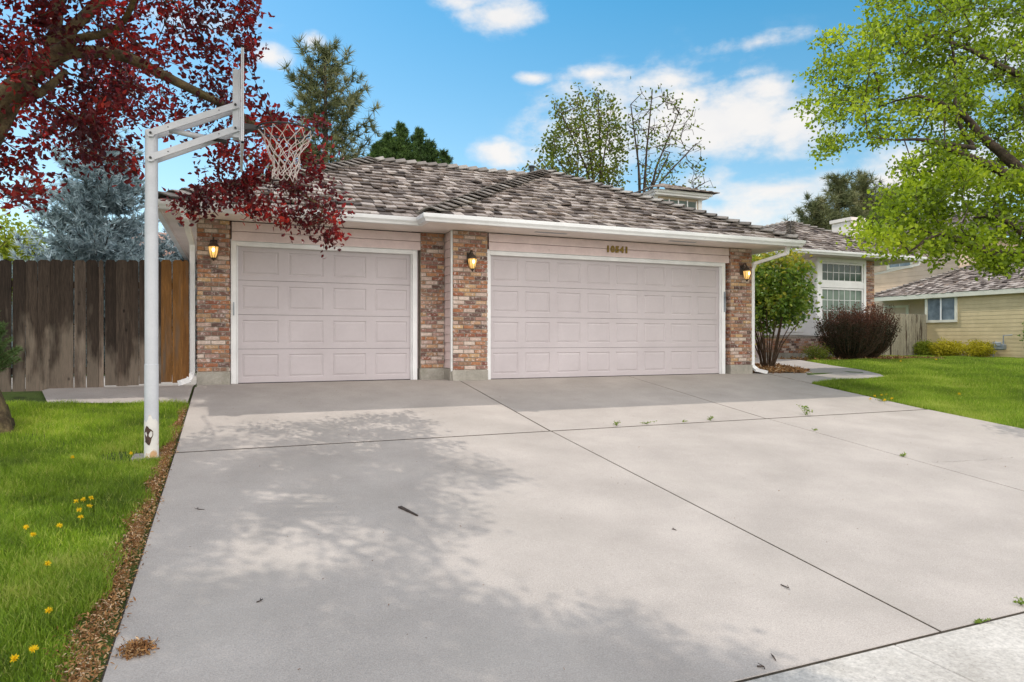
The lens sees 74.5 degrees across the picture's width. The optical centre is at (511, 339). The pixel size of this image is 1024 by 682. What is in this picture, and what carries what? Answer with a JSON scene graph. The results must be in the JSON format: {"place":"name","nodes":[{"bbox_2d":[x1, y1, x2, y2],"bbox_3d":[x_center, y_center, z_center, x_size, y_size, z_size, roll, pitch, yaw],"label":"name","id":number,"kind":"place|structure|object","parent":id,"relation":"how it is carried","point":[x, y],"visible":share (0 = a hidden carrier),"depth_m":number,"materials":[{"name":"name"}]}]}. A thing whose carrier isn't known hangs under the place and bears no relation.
{"place":"outdoors","nodes":[
{"label":"outdoors","id":0,"kind":"place"},
{"bbox_2d":[25,374,196,388],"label":"side yard patio","id":1,"kind":"structure","parent":0,"point":[194,380],"depth_m":10.56,"materials":[{"name":"concrete"}]},
{"bbox_2d":[42,384,194,460],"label":"side path","id":2,"kind":"structure","parent":0,"point":[111,394],"depth_m":8.93,"materials":[{"name":"concrete"}]},
{"bbox_2d":[144,45,313,457],"bbox_3d":[-2.710,-0.732,6.592,1.365,3.849,0.987,0,0,9],"label":"basketball hoop","id":3,"kind":"object","parent":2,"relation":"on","point":[154,156],"visible":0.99,"depth_m":6.27,"materials":[{"name":"white paint"}]},
{"bbox_2d":[136,232,196,325],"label":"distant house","id":4,"kind":"structure","parent":0,"point":[166,251],"depth_m":33.26,"materials":[{"name":"beige"}]},
{"bbox_2d":[0,345,1023,681],"bbox_3d":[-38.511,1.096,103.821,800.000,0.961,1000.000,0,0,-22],"label":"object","id":5,"kind":"structure","parent":0,"point":[30,395],"depth_m":4.17,"materials":[{"name":"grass"}]},
{"bbox_2d":[0,320,23,371],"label":"pine","id":6,"kind":"object","parent":5,"relation":"on","point":[6,358],"visible":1,"depth_m":7.51,"materials":[{"name":"green plant"}]},
{"bbox_2d":[0,209,25,256],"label":"yellow green tree","id":7,"kind":"object","parent":5,"relation":"on","point":[9,215],"visible":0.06,"depth_m":15.97,"materials":[{"name":"green plant"}]},
{"bbox_2d":[10,653,18,673],"bbox_3d":[-2.148,1.405,2.906,0.038,0.091,0.039,0,0,10],"label":"dandelion","id":8,"kind":"object","parent":5,"relation":"on","point":[14,658],"visible":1,"depth_m":2.91,"materials":[{"name":"yellow plant"}]},
{"bbox_2d":[0,207,49,305],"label":"yellow green tree","id":9,"kind":"object","parent":5,"relation":"on","point":[7,243],"visible":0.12,"depth_m":15.09,"materials":[{"name":"green plant"}]},
{"bbox_2d":[29,644,38,660],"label":"dandelion","id":10,"kind":"object","parent":5,"relation":"on","point":[32,648],"visible":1,"depth_m":2.98,"materials":[{"name":"yellow plant"}]},
{"bbox_2d":[44,607,52,617],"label":"dandelion","id":11,"kind":"object","parent":5,"relation":"on","point":[48,610],"visible":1,"depth_m":3.32,"materials":[{"name":"yellow plant"}]},
{"bbox_2d":[0,259,103,391],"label":"wooden fence","id":12,"kind":"object","parent":5,"relation":"on","point":[58,309],"visible":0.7,"depth_m":9.34,"materials":[{"name":"brown wood"}]},
{"bbox_2d":[105,260,188,385],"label":"fence gate","id":13,"kind":"structure","parent":12,"relation":"attached to","point":[124,322],"depth_m":9.74,"materials":[{"name":"brown wood"}]},
{"bbox_2d":[0,398,189,681],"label":"grass","id":14,"kind":"structure","parent":5,"relation":"on","point":[111,487],"depth_m":4.79,"materials":[{"name":"green plant"}]},
{"bbox_2d":[0,115,196,375],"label":"blue spruce","id":15,"kind":"object","parent":5,"relation":"on","point":[90,231],"visible":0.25,"depth_m":14.24,"materials":[{"name":"teal plant"}]},
{"bbox_2d":[42,403,186,681],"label":"leaf litter","id":16,"kind":"object","parent":5,"relation":"on","point":[79,669],"visible":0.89,"depth_m":3.63,"materials":[{"name":"brown plant"}]},
{"bbox_2d":[0,0,354,433],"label":"purple leaf plum tree","id":17,"kind":"object","parent":5,"relation":"on","point":[30,68],"visible":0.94,"depth_m":7.65,"materials":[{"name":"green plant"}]},
{"bbox_2d":[158,221,196,364],"bbox_3d":[-7.760,-1.014,15.841,3.223,4.076,2.983,0,0,10],"label":"blue spruce","id":18,"kind":"object","parent":5,"relation":"on","point":[172,246],"visible":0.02,"depth_m":15.40,"materials":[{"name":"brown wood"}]},
{"bbox_2d":[243,34,383,174],"bbox_3d":[-8.028,-5.978,27.720,5.885,13.326,5.773,0,0,-22],"label":"pine tree","id":19,"kind":"object","parent":5,"relation":"on","point":[312,86],"visible":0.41,"depth_m":27.37,"materials":[{"name":"green plant"}]},
{"bbox_2d":[360,139,384,157],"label":"evergreen tree","id":20,"kind":"object","parent":5,"relation":"on","point":[373,147],"visible":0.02,"depth_m":26.19,"materials":[{"name":"green plant"}]},
{"bbox_2d":[373,131,397,157],"bbox_3d":[-4.805,-3.772,26.364,4.898,8.915,3.873,0,0,21],"label":"evergreen tree","id":21,"kind":"object","parent":5,"relation":"on","point":[385,140],"visible":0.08,"depth_m":26.02,"materials":[{"name":"green plant"}]},
{"bbox_2d":[373,121,427,161],"bbox_3d":[-4.454,-3.955,26.473,4.064,9.280,4.244,0,0,39],"label":"evergreen tree","id":22,"kind":"object","parent":5,"relation":"on","point":[407,151],"visible":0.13,"depth_m":26.08,"materials":[{"name":"green plant"}]},
{"bbox_2d":[406,126,441,163],"bbox_3d":[-3.743,-4.000,27.194,4.318,9.371,4.501,0,0,-4],"label":"evergreen tree","id":23,"kind":"object","parent":5,"relation":"on","point":[419,135],"visible":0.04,"depth_m":27.09,"materials":[{"name":"green plant"}]},
{"bbox_2d":[421,138,450,164],"bbox_3d":[-3.298,-3.775,27.427,3.703,8.919,3.328,0,0,17],"label":"evergreen tree","id":24,"kind":"object","parent":5,"relation":"on","point":[432,149],"visible":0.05,"depth_m":27.25,"materials":[{"name":"green plant"}]},
{"bbox_2d":[438,148,454,163],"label":"evergreen tree","id":25,"kind":"object","parent":5,"relation":"on","point":[448,158],"visible":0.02,"depth_m":28.04,"materials":[{"name":"green plant"}]},
{"bbox_2d":[158,156,926,386],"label":"house","id":26,"kind":"structure","parent":5,"relation":"on","point":[432,271],"depth_m":11.62,"materials":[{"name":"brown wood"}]},
{"bbox_2d":[238,246,409,383],"bbox_3d":[-2.984,-0.378,10.921,2.740,2.129,0.070,0,0,-22],"label":"garage door","id":27,"kind":"structure","parent":26,"relation":"in","point":[304,316],"depth_m":10.85,"materials":[{"name":"paint"}]},
{"bbox_2d":[491,255,718,378],"bbox_3d":[1.846,-0.378,12.440,4.870,2.129,0.070,0,0,-22],"label":"garage door","id":28,"kind":"structure","parent":26,"relation":"in","point":[551,318],"depth_m":12.31,"materials":[{"name":"paint"}]},
{"bbox_2d":[786,320,802,331],"bbox_3d":[8.983,-0.915,21.403,0.060,1.380,0.680,0,0,-22],"label":"window","id":29,"kind":"structure","parent":26,"relation":"in","point":[799,320],"depth_m":21.20,"materials":[{"name":"white paint"}]},
{"bbox_2d":[821,262,862,282],"bbox_3d":[10.302,-2.075,21.050,1.770,0.600,0.060,0,0,-22],"label":"window","id":30,"kind":"structure","parent":26,"relation":"in","point":[830,272],"depth_m":21.06,"materials":[{"name":"white glass"}]},
{"bbox_2d":[821,288,862,332],"bbox_3d":[10.302,-0.895,21.050,1.770,1.380,0.060,0,0,-22],"label":"window","id":31,"kind":"structure","parent":26,"relation":"in","point":[832,296],"depth_m":21.01,"materials":[{"name":"white glass"}]},
{"bbox_2d":[519,82,631,189],"bbox_3d":[2.880,-5.149,28.304,6.540,11.753,4.230,0,0,-22],"label":"young leaf tree","id":32,"kind":"object","parent":5,"relation":"on","point":[599,164],"visible":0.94,"depth_m":27.77,"materials":[{"name":"green plant"}]},
{"bbox_2d":[621,76,715,192],"bbox_3d":[7.137,-5.572,30.140,6.591,12.598,3.731,0,0,-22],"label":"young leaf tree","id":33,"kind":"object","parent":5,"relation":"on","point":[665,164],"visible":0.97,"depth_m":29.46,"materials":[{"name":"green plant"}]},
{"bbox_2d":[783,190,849,231],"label":"pine tree","id":34,"kind":"object","parent":5,"relation":"on","point":[816,211],"visible":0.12,"depth_m":42.80,"materials":[{"name":"green plant"}]},
{"bbox_2d":[806,169,875,225],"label":"pine tree","id":35,"kind":"object","parent":5,"relation":"on","point":[838,184],"visible":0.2,"depth_m":44.48,"materials":[{"name":"green plant"}]},
{"bbox_2d":[847,168,902,225],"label":"pine tree","id":36,"kind":"object","parent":5,"relation":"on","point":[863,184],"visible":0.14,"depth_m":46.34,"materials":[{"name":"green plant"}]},
{"bbox_2d":[872,181,906,221],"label":"pine tree","id":37,"kind":"object","parent":5,"relation":"on","point":[887,194],"visible":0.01,"depth_m":48.41,"materials":[{"name":"green plant"}]},
{"bbox_2d":[876,314,926,355],"bbox_3d":[14.309,-0.165,26.916,6.610,1.759,0.090,0,0,-22],"label":"grey fence","id":38,"kind":"object","parent":5,"relation":"on","point":[912,332],"visible":0.23,"depth_m":27.71,"materials":[{"name":"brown wood"}]},
{"bbox_2d":[788,0,1023,281],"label":"green maple tree","id":39,"kind":"object","parent":5,"relation":"on","point":[960,164],"visible":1,"depth_m":10.87,"materials":[{"name":"green plant"}]},
{"bbox_2d":[911,339,936,355],"bbox_3d":[16.996,0.444,27.640,1.075,0.912,1.220,0,0,-22],"label":"golden shrub","id":40,"kind":"object","parent":5,"relation":"on","point":[922,345],"visible":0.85,"depth_m":27.54,"materials":[{"name":"green plant"}]},
{"bbox_2d":[829,211,1023,357],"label":"neighbour house","id":41,"kind":"structure","parent":5,"relation":"on","point":[958,303],"depth_m":27.39,"materials":[{"name":"beige"}]},
{"bbox_2d":[883,305,909,313],"bbox_3d":[17.355,-0.390,30.427,0.080,2.250,1.260,0,0,-22],"label":"door","id":42,"kind":"structure","parent":41,"relation":"in","point":[900,309],"depth_m":30.23,"materials":[{"name":"beige"}]},
{"bbox_2d":[887,262,912,269],"bbox_3d":[18.491,-3.765,32.118,0.060,0.840,1.340,0,0,-22],"label":"window","id":43,"kind":"structure","parent":41,"relation":"in","point":[892,266],"depth_m":32.19,"materials":[{"name":"white glass"}]},
{"bbox_2d":[925,297,957,322],"bbox_3d":[17.557,-1.230,27.563,0.060,1.090,1.350,0,0,-22],"label":"window","id":44,"kind":"structure","parent":41,"relation":"in","point":[945,309],"depth_m":27.54,"materials":[{"name":"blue glass"}]},
{"bbox_2d":[923,337,965,355],"bbox_3d":[17.309,0.376,26.900,1.123,0.984,1.487,0,0,-22],"label":"golden shrub","id":45,"kind":"object","parent":5,"relation":"on","point":[941,348],"visible":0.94,"depth_m":26.68,"materials":[{"name":"yellow plant"}]},
{"bbox_2d":[955,339,995,356],"bbox_3d":[17.770,0.398,25.728,1.209,0.877,1.514,0,0,-22],"label":"golden shrub","id":46,"kind":"object","parent":5,"relation":"on","point":[977,349],"visible":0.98,"depth_m":25.52,"materials":[{"name":"yellow plant"}]},
{"bbox_2d":[993,334,1011,356],"bbox_3d":[18.315,0.304,25.161,0.260,0.962,0.693,0,0,-22],"label":"gas meter","id":47,"kind":"object","parent":5,"relation":"on","point":[1000,346],"visible":0.92,"depth_m":25.13,"materials":[{"name":"grey paint"}]},
{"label":"planting bed","id":48,"kind":"structure","parent":5,"relation":"on","visible":0},
{"bbox_2d":[751,248,823,366],"bbox_3d":[6.179,-0.813,15.819,2.566,3.018,2.130,0,0,-22],"label":"tall green shrub","id":49,"kind":"object","parent":48,"relation":"on","point":[784,297],"visible":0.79,"depth_m":15.38,"materials":[{"name":"green plant"}]},
{"bbox_2d":[801,342,834,359],"bbox_3d":[8.581,0.412,18.956,0.967,0.748,0.862,0,0,-22],"label":"shrub","id":50,"kind":"object","parent":48,"relation":"on","point":[814,351],"visible":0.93,"depth_m":18.90,"materials":[{"name":"green plant"}]},
{"bbox_2d":[753,355,948,373],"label":"mulch","id":51,"kind":"object","parent":48,"relation":"on","point":[778,368],"visible":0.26,"depth_m":15.87,"materials":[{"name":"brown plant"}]},
{"bbox_2d":[814,300,888,359],"bbox_3d":[9.577,-0.246,19.110,1.920,1.714,1.975,0,0,-22],"label":"barberry bush","id":52,"kind":"object","parent":48,"relation":"on","point":[844,334],"visible":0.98,"depth_m":18.74,"materials":[{"name":"brown plant"}]},
{"bbox_2d":[837,302,902,358],"bbox_3d":[10.441,-0.256,19.793,1.865,1.734,1.856,0,0,-22],"label":"barberry bush","id":53,"kind":"object","parent":48,"relation":"on","point":[883,345],"visible":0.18,"depth_m":19.40,"materials":[{"name":"brown plant"}]},
{"bbox_2d":[0,0,1023,253],"label":"sky","id":54,"kind":"structure","parent":0,"point":[477,76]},
{"bbox_2d":[102,373,1023,681],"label":"driveway","id":55,"kind":"structure","parent":0,"point":[526,551],"depth_m":4.79,"materials":[{"name":"concrete"}]},
{"bbox_2d":[112,636,159,660],"bbox_3d":[-1.731,1.429,3.114,0.198,0.063,0.180,0,0,6],"label":"leaf pile","id":56,"kind":"object","parent":55,"relation":"on","point":[136,647],"visible":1,"depth_m":3.10,"materials":[{"name":"brown plant"}]},
{"bbox_2d":[398,506,417,515],"bbox_3d":[-0.778,1.292,5.062,0.032,0.035,0.233,0,0,-42],"label":"wood splinter","id":57,"kind":"object","parent":55,"relation":"on","point":[406,510],"visible":1,"depth_m":5.06,"materials":[{"name":"brown wood"}]},
{"bbox_2d":[100,377,1023,681],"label":"driveway joint fill","id":58,"kind":"object","parent":55,"relation":"on","point":[644,479],"visible":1,"depth_m":4.36,"materials":[{"name":"grey concrete"}]},
{"bbox_2d":[225,378,1018,669],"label":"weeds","id":59,"kind":"object","parent":55,"relation":"on","point":[583,567],"visible":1,"depth_m":5.93,"materials":[{"name":"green plant"}]},
{"bbox_2d":[796,404,812,414],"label":"weed","id":60,"kind":"object","parent":55,"relation":"on","point":[805,407],"visible":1,"depth_m":9.56,"materials":[{"name":"green plant"}]},
{"bbox_2d":[973,618,990,622],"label":"weed","id":61,"kind":"object","parent":55,"relation":"on","point":[979,620],"visible":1,"depth_m":3.67,"materials":[{"name":"green plant"}]},
{"bbox_2d":[1013,596,1023,604],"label":"weed","id":62,"kind":"object","parent":55,"relation":"on","point":[1020,601],"visible":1,"depth_m":3.90,"materials":[{"name":"green plant"}]},
{"bbox_2d":[755,357,882,383],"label":"front walk","id":63,"kind":"structure","parent":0,"point":[837,372],"depth_m":14.36,"materials":[{"name":"concrete"}]},
{"bbox_2d":[745,613,1023,681],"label":"sidewalk","id":64,"kind":"structure","parent":0,"point":[992,651],"depth_m":3.22,"materials":[{"name":"concrete"}]},
{"bbox_2d":[806,354,1023,428],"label":"grass","id":65,"kind":"structure","parent":0,"point":[979,384],"depth_m":12.95,"materials":[{"name":"green plant"}]}
]}

